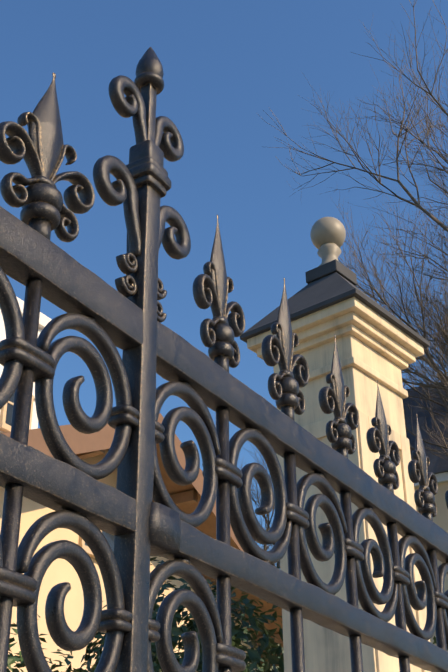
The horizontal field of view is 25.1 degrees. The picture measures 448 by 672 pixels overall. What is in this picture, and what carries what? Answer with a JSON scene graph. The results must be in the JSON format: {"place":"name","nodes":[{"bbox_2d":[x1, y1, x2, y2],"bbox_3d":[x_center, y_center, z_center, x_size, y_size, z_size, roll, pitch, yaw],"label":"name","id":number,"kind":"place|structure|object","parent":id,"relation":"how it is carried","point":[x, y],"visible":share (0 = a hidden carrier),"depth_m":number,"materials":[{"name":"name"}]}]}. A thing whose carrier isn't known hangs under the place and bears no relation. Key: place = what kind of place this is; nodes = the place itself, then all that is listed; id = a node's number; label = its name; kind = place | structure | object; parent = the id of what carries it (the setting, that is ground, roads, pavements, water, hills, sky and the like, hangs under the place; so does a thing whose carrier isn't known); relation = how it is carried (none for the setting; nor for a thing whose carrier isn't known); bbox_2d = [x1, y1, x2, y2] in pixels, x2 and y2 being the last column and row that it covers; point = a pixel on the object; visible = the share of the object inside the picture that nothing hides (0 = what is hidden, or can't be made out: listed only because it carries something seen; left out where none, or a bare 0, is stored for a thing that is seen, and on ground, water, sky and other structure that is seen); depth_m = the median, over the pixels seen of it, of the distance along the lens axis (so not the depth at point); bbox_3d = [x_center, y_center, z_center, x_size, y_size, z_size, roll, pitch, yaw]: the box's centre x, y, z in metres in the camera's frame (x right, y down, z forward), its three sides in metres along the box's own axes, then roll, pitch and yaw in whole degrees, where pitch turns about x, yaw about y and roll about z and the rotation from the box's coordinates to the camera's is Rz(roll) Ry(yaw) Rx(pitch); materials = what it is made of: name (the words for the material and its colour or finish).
{"place":"outdoors","nodes":[
{"label":"outdoors","id":0,"kind":"place"},
{"bbox_2d":[0,297,51,432],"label":"house belvedere","id":1,"kind":"object","parent":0,"point":[44,320],"visible":0.11,"depth_m":19.73,"materials":[{"name":"white paint"}]},
{"bbox_2d":[2,413,243,551],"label":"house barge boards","id":2,"kind":"object","parent":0,"point":[80,442],"visible":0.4,"depth_m":15.99,"materials":[{"name":"brown wood"}]},
{"bbox_2d":[0,449,257,671],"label":"house walls","id":3,"kind":"structure","parent":0,"point":[59,570],"depth_m":16.38,"materials":[{"name":"beige paint"}]},
{"bbox_2d":[0,395,192,618],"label":"house window frames","id":4,"kind":"structure","parent":3,"relation":"in","point":[4,427],"depth_m":18.74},
{"bbox_2d":[5,392,202,670],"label":"house window glass","id":5,"kind":"object","parent":4,"relation":"in","point":[107,536],"visible":0.02,"depth_m":18.93,"materials":[{"name":"grey glass"}]},
{"bbox_2d":[76,443,283,671],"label":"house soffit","id":6,"kind":"structure","parent":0,"point":[186,499],"depth_m":19.11,"materials":[{"name":"brown wood"}]},
{"bbox_2d":[0,0,447,568],"label":"sky","id":7,"kind":"structure","parent":0,"point":[225,63],"materials":[{"name":"blue"}]},
{"bbox_2d":[414,482,447,651],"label":"neighbour house walls","id":8,"kind":"structure","parent":0,"point":[440,518],"depth_m":28.88,"materials":[{"name":"grey paint"}]},
{"bbox_2d":[403,382,447,473],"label":"slate roof","id":9,"kind":"structure","parent":8,"relation":"on","point":[436,465],"depth_m":30.64,"materials":[{"name":"grey stone"}]},
{"label":"ground","id":10,"kind":"structure","parent":0,"visible":0},
{"bbox_2d":[7,614,91,671],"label":"shrub","id":11,"kind":"object","parent":10,"relation":"on","point":[12,659],"visible":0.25,"depth_m":6.36,"materials":[{"name":"green plant"}]},
{"bbox_2d":[65,556,283,671],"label":"shrub","id":12,"kind":"object","parent":10,"relation":"on","point":[269,646],"visible":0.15,"depth_m":6.52,"materials":[{"name":"green plant"}]},
{"bbox_2d":[237,441,279,568],"bbox_3d":[2.923,9.571,33.489,8.391,18.100,14.354,-2,-29,2],"label":"bare tree","id":13,"kind":"object","parent":10,"relation":"on","point":[268,527],"visible":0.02,"depth_m":30.90,"materials":[{"name":"brown plant"}]},
{"bbox_2d":[263,0,447,467],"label":"bare tree","id":14,"kind":"object","parent":10,"relation":"on","point":[440,375],"visible":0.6,"depth_m":27.53,"materials":[{"name":"brown plant"}]},
{"bbox_2d":[414,472,447,487],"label":"neighbour house frames","id":15,"kind":"structure","parent":10,"relation":"on","point":[442,477],"depth_m":29.19,"materials":[{"name":"white paint"}]},
{"bbox_3d":[0.323,1.477,0.877,0.463,0.481,3.640,-17,-33,27],"label":"plinth wall","id":16,"kind":"object","parent":10,"relation":"on","visible":0},
{"bbox_2d":[0,47,447,671],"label":"iron fence","id":17,"kind":"object","parent":16,"relation":"on","point":[64,483],"visible":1,"depth_m":0.96,"materials":[{"name":"black metal"}]},
{"label":"gravel path","id":18,"kind":"structure","parent":0,"visible":0},
{"bbox_2d":[240,259,430,671],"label":"gate pillar","id":19,"kind":"structure","parent":18,"relation":"on","point":[376,341],"depth_m":6.27,"materials":[{"name":"paint"}]},
{"bbox_2d":[310,217,345,266],"bbox_3d":[0.740,-0.634,7.093,0.251,0.450,0.251,-22,-36,34],"label":"ball finial","id":20,"kind":"object","parent":19,"relation":"on","point":[328,235],"visible":0.85,"depth_m":7.04,"materials":[{"name":"beige stone"}]}
]}

